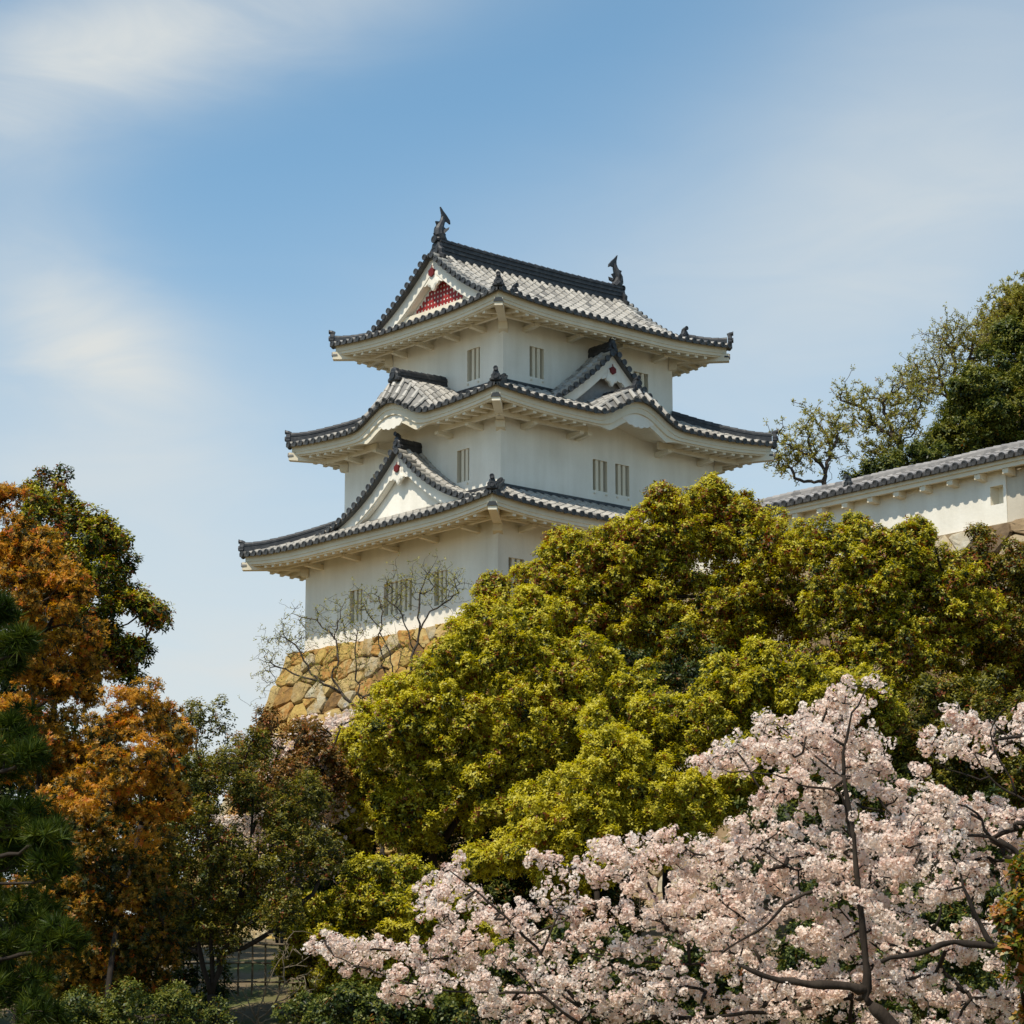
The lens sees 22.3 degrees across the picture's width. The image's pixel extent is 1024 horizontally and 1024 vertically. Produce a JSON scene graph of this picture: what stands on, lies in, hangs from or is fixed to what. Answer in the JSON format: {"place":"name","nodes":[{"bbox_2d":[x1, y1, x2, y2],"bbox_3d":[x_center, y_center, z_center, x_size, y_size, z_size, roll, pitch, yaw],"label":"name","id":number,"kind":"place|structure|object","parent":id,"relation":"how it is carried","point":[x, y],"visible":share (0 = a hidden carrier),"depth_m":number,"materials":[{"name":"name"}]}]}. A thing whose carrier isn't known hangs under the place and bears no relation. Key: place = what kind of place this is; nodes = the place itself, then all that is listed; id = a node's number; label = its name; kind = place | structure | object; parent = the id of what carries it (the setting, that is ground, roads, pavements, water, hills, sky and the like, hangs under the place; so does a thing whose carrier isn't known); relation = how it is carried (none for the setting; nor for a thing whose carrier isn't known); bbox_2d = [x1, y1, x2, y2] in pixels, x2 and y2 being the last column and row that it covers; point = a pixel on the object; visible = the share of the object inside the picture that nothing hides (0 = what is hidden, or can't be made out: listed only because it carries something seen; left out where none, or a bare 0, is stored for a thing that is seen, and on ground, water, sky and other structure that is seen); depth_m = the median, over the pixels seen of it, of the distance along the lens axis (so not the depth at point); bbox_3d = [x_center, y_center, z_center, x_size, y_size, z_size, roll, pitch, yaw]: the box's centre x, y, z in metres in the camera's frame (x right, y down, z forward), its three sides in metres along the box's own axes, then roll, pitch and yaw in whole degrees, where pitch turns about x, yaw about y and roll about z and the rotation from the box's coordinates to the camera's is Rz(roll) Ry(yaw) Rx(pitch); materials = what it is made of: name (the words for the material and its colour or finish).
{"place":"outdoors","nodes":[
{"label":"outdoors","id":0,"kind":"place"},
{"bbox_2d":[0,923,1008,1023],"bbox_3d":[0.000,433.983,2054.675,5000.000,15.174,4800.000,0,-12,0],"label":"ground","id":1,"kind":"structure","parent":0,"point":[270,996],"depth_m":52.67,"materials":[{"name":"soil"}]},
{"bbox_2d":[0,587,96,1023],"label":"pine tree","id":2,"kind":"object","parent":1,"relation":"on","point":[40,835],"visible":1,"depth_m":24.63,"materials":[{"name":"green plant"}]},
{"bbox_2d":[0,481,121,1023],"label":"maple tree","id":3,"kind":"object","parent":1,"relation":"on","point":[51,582],"visible":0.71,"depth_m":43.01,"materials":[{"name":"orange plant"}]},
{"bbox_2d":[9,461,175,972],"bbox_3d":[-8.682,4.360,52.802,3.664,11.487,5.724,2,-12,-11],"label":"evergreen tree","id":4,"kind":"object","parent":1,"relation":"on","point":[103,539],"visible":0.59,"depth_m":51.94,"materials":[{"name":"green plant"}]},
{"bbox_2d":[0,805,191,1005],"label":"maple tree","id":5,"kind":"object","parent":1,"relation":"on","point":[93,899],"visible":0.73,"depth_m":41.41,"materials":[{"name":"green plant"}]},
{"bbox_2d":[31,675,198,1007],"bbox_3d":[-6.312,6.444,41.288,2.815,7.770,4.840,0,-12,0],"label":"maple tree","id":6,"kind":"object","parent":1,"relation":"on","point":[151,777],"visible":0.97,"depth_m":40.50,"materials":[{"name":"orange plant"}]},
{"bbox_2d":[0,631,236,1023],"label":"dark evergreen tree","id":7,"kind":"object","parent":1,"relation":"on","point":[192,976],"visible":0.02,"depth_m":48.17,"materials":[{"name":"green plant"}]},
{"bbox_2d":[24,976,236,1023],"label":"shrub","id":8,"kind":"object","parent":1,"relation":"on","point":[171,1006],"visible":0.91,"depth_m":36.14,"materials":[{"name":"green plant"}]},
{"bbox_2d":[182,936,313,995],"bbox_3d":[-5.152,9.182,51.196,2.840,1.717,0.074,0,-12,0],"label":"bamboo fence","id":9,"kind":"object","parent":1,"relation":"on","point":[265,963],"visible":0.29,"depth_m":51.23,"materials":[{"name":"brown wood"}]},
{"bbox_2d":[153,693,356,1020],"bbox_3d":[-4.746,6.736,47.388,3.954,6.850,4.581,0,-12,0],"label":"olive green tree","id":10,"kind":"object","parent":1,"relation":"on","point":[214,770],"visible":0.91,"depth_m":46.36,"materials":[{"name":"green plant"}]},
{"bbox_2d":[205,930,324,1023],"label":"shrub","id":11,"kind":"object","parent":1,"relation":"on","point":[265,988],"visible":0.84,"depth_m":44.28,"materials":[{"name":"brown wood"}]},
{"bbox_2d":[220,701,358,949],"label":"rusty leaved tree","id":12,"kind":"object","parent":1,"relation":"on","point":[303,730],"visible":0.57,"depth_m":57.88,"materials":[{"name":"brown plant"}]},
{"bbox_2d":[191,760,390,943],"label":"dark evergreen tree","id":13,"kind":"object","parent":1,"relation":"on","point":[323,889],"visible":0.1,"depth_m":60.20,"materials":[{"name":"green plant"}]},
{"bbox_2d":[211,701,378,946],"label":"cherry tree","id":14,"kind":"object","parent":1,"relation":"on","point":[334,723],"visible":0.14,"depth_m":59.01,"materials":[{"name":"pink plant"}]},
{"bbox_2d":[239,548,473,854],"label":"bare tree","id":15,"kind":"object","parent":1,"relation":"on","point":[316,679],"visible":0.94,"depth_m":71.34,"materials":[{"name":"brown plant"}]},
{"bbox_2d":[268,850,511,1022],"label":"camphor tree","id":16,"kind":"object","parent":1,"relation":"on","point":[373,898],"visible":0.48,"depth_m":48.57,"materials":[{"name":"green plant"}]},
{"bbox_2d":[270,972,509,1023],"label":"evergreen shrub","id":17,"kind":"object","parent":1,"relation":"on","point":[343,1004],"visible":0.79,"depth_m":38.69,"materials":[{"name":"green plant"}]},
{"bbox_2d":[188,623,635,939],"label":"stone base","id":18,"kind":"object","parent":1,"relation":"on","point":[292,699],"visible":0.06,"depth_m":82.88,"materials":[{"name":"beige stone"}]},
{"bbox_2d":[321,583,640,940],"bbox_3d":[-0.755,6.044,60.413,7.642,8.853,7.181,0,-12,0],"label":"camphor tree","id":19,"kind":"object","parent":1,"relation":"on","point":[538,681],"visible":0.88,"depth_m":58.37,"materials":[{"name":"green plant"}]},
{"bbox_2d":[383,620,726,955],"bbox_3d":[0.937,7.450,63.424,9.445,9.700,5.129,0,-12,0],"label":"dark evergreen tree","id":20,"kind":"object","parent":1,"relation":"on","point":[501,891],"visible":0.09,"depth_m":62.61,"materials":[{"name":"green plant"}]},
{"bbox_2d":[451,696,750,950],"bbox_3d":[1.932,6.954,54.476,5.793,6.296,5.374,12,-17,-43],"label":"camphor tree","id":21,"kind":"object","parent":1,"relation":"on","point":[610,790],"visible":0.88,"depth_m":52.94,"materials":[{"name":"green plant"}]},
{"bbox_2d":[300,673,949,1023],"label":"cherry tree","id":22,"kind":"object","parent":1,"relation":"on","point":[835,983],"visible":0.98,"depth_m":28.79,"materials":[{"name":"pink plant"}]},
{"bbox_2d":[468,918,782,1023],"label":"evergreen shrub","id":23,"kind":"object","parent":1,"relation":"on","point":[689,1005],"visible":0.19,"depth_m":42.06,"materials":[{"name":"green plant"}]},
{"bbox_2d":[469,471,818,942],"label":"camphor tree","id":24,"kind":"object","parent":1,"relation":"on","point":[718,522],"visible":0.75,"depth_m":65.69,"materials":[{"name":"green plant"}]},
{"bbox_2d":[605,632,909,950],"bbox_3d":[5.404,6.377,56.010,5.969,7.807,5.576,8,-15,-34],"label":"camphor tree","id":25,"kind":"object","parent":1,"relation":"on","point":[735,693],"visible":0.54,"depth_m":54.89,"materials":[{"name":"green plant"}]},
{"bbox_2d":[763,398,865,485],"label":"gnarled tree","id":26,"kind":"object","parent":1,"relation":"on","point":[834,429],"visible":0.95,"depth_m":90.36,"materials":[{"name":"green plant"}]},
{"bbox_2d":[625,518,1023,923],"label":"stone retaining wall","id":27,"kind":"structure","parent":1,"relation":"on","point":[1014,529],"depth_m":72.08,"materials":[{"name":"beige stone"}]},
{"bbox_2d":[629,440,1023,588],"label":"plaster wall","id":28,"kind":"structure","parent":27,"relation":"on","point":[952,494],"depth_m":73.14,"materials":[{"name":"white paint"}]},
{"bbox_2d":[684,736,1022,994],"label":"dark evergreen tree","id":29,"kind":"object","parent":1,"relation":"on","point":[992,893],"visible":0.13,"depth_m":53.41,"materials":[{"name":"green plant"}]},
{"bbox_2d":[830,362,945,463],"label":"gnarled tree","id":30,"kind":"object","parent":1,"relation":"on","point":[892,433],"visible":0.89,"depth_m":92.61,"materials":[{"name":"green plant"}]},
{"bbox_2d":[837,437,953,479],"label":"evergreen","id":31,"kind":"object","parent":1,"relation":"on","point":[916,452],"visible":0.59,"depth_m":90.14,"materials":[{"name":"green plant"}]},
{"bbox_2d":[775,867,1018,1023],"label":"evergreen shrub","id":32,"kind":"object","parent":1,"relation":"on","point":[950,914],"visible":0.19,"depth_m":41.22,"materials":[{"name":"green plant"}]},
{"bbox_2d":[790,509,1020,886],"bbox_3d":[9.681,5.178,64.599,6.295,10.950,5.714,10,-16,-39],"label":"camphor tree","id":33,"kind":"object","parent":1,"relation":"on","point":[956,624],"visible":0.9,"depth_m":63.33,"materials":[{"name":"green plant"}]},
{"bbox_2d":[834,664,1023,903],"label":"evergreen tree","id":34,"kind":"object","parent":1,"relation":"on","point":[933,694],"visible":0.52,"depth_m":56.28,"materials":[{"name":"green plant"}]},
{"bbox_2d":[849,701,1023,1023],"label":"cherry tree","id":35,"kind":"object","parent":1,"relation":"on","point":[1003,838],"visible":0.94,"depth_m":27.42,"materials":[{"name":"pink plant"}]},
{"bbox_2d":[889,301,1003,456],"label":"budding tree","id":36,"kind":"object","parent":1,"relation":"on","point":[952,346],"visible":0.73,"depth_m":100.31,"materials":[{"name":"green plant"}]},
{"bbox_2d":[921,313,1023,459],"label":"dark evergreen tree","id":37,"kind":"object","parent":1,"relation":"on","point":[976,413],"visible":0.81,"depth_m":94.65,"materials":[{"name":"green plant"}]},
{"bbox_2d":[960,520,1023,835],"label":"evergreen tree","id":38,"kind":"object","parent":1,"relation":"on","point":[997,570],"visible":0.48,"depth_m":65.51,"materials":[{"name":"green plant"}]},
{"bbox_2d":[966,270,1023,422],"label":"tree","id":39,"kind":"object","parent":1,"relation":"on","point":[1011,298],"visible":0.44,"depth_m":102.64,"materials":[{"name":"green plant"}]},
{"bbox_2d":[985,841,1023,1023],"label":"turning tree","id":40,"kind":"object","parent":1,"relation":"on","point":[1008,917],"visible":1,"depth_m":21.53,"materials":[{"name":"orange plant"}]},
{"bbox_2d":[238,207,777,650],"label":"castle tower","id":41,"kind":"structure","parent":0,"point":[511,415],"depth_m":83.98,"materials":[{"name":"white paint"}]},
{"bbox_2d":[349,590,361,626],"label":"window","id":42,"kind":"structure","parent":41,"relation":"in","point":[355,596],"depth_m":84.27,"materials":[{"name":"paint"}]},
{"bbox_2d":[383,578,411,619],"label":"window","id":43,"kind":"structure","parent":41,"relation":"in","point":[403,604],"depth_m":82.64,"materials":[{"name":"paint"}]},
{"bbox_2d":[434,570,446,607],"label":"window","id":44,"kind":"structure","parent":41,"relation":"in","point":[444,572],"depth_m":81.06,"materials":[{"name":"paint"}]},
{"bbox_2d":[457,448,468,485],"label":"window","id":45,"kind":"structure","parent":41,"relation":"in","point":[462,455],"depth_m":82.46,"materials":[{"name":"paint"}]},
{"bbox_2d":[467,347,479,384],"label":"window","id":46,"kind":"structure","parent":41,"relation":"in","point":[473,355],"depth_m":84.42,"materials":[{"name":"paint"}]},
{"bbox_2d":[509,557,523,594],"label":"window","id":47,"kind":"structure","parent":41,"relation":"in","point":[512,561],"depth_m":79.48,"materials":[{"name":"paint"}]},
{"bbox_2d":[530,346,543,382],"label":"window","id":48,"kind":"structure","parent":41,"relation":"in","point":[536,354],"depth_m":84.22,"materials":[{"name":"paint"}]},
{"bbox_2d":[593,459,607,495],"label":"window","id":49,"kind":"structure","parent":41,"relation":"in","point":[599,467],"depth_m":83.78,"materials":[{"name":"paint"}]},
{"bbox_2d":[615,463,629,499],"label":"window","id":50,"kind":"structure","parent":41,"relation":"in","point":[621,471],"depth_m":84.39,"materials":[{"name":"paint"}]},
{"bbox_2d":[634,371,647,392],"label":"window","id":51,"kind":"structure","parent":41,"relation":"in","point":[644,377],"depth_m":87.33,"materials":[{"name":"paint"}]},
{"bbox_2d":[0,0,1023,920],"label":"sky","id":52,"kind":"structure","parent":0,"point":[194,194],"materials":[{"name":"blue"}]}
]}

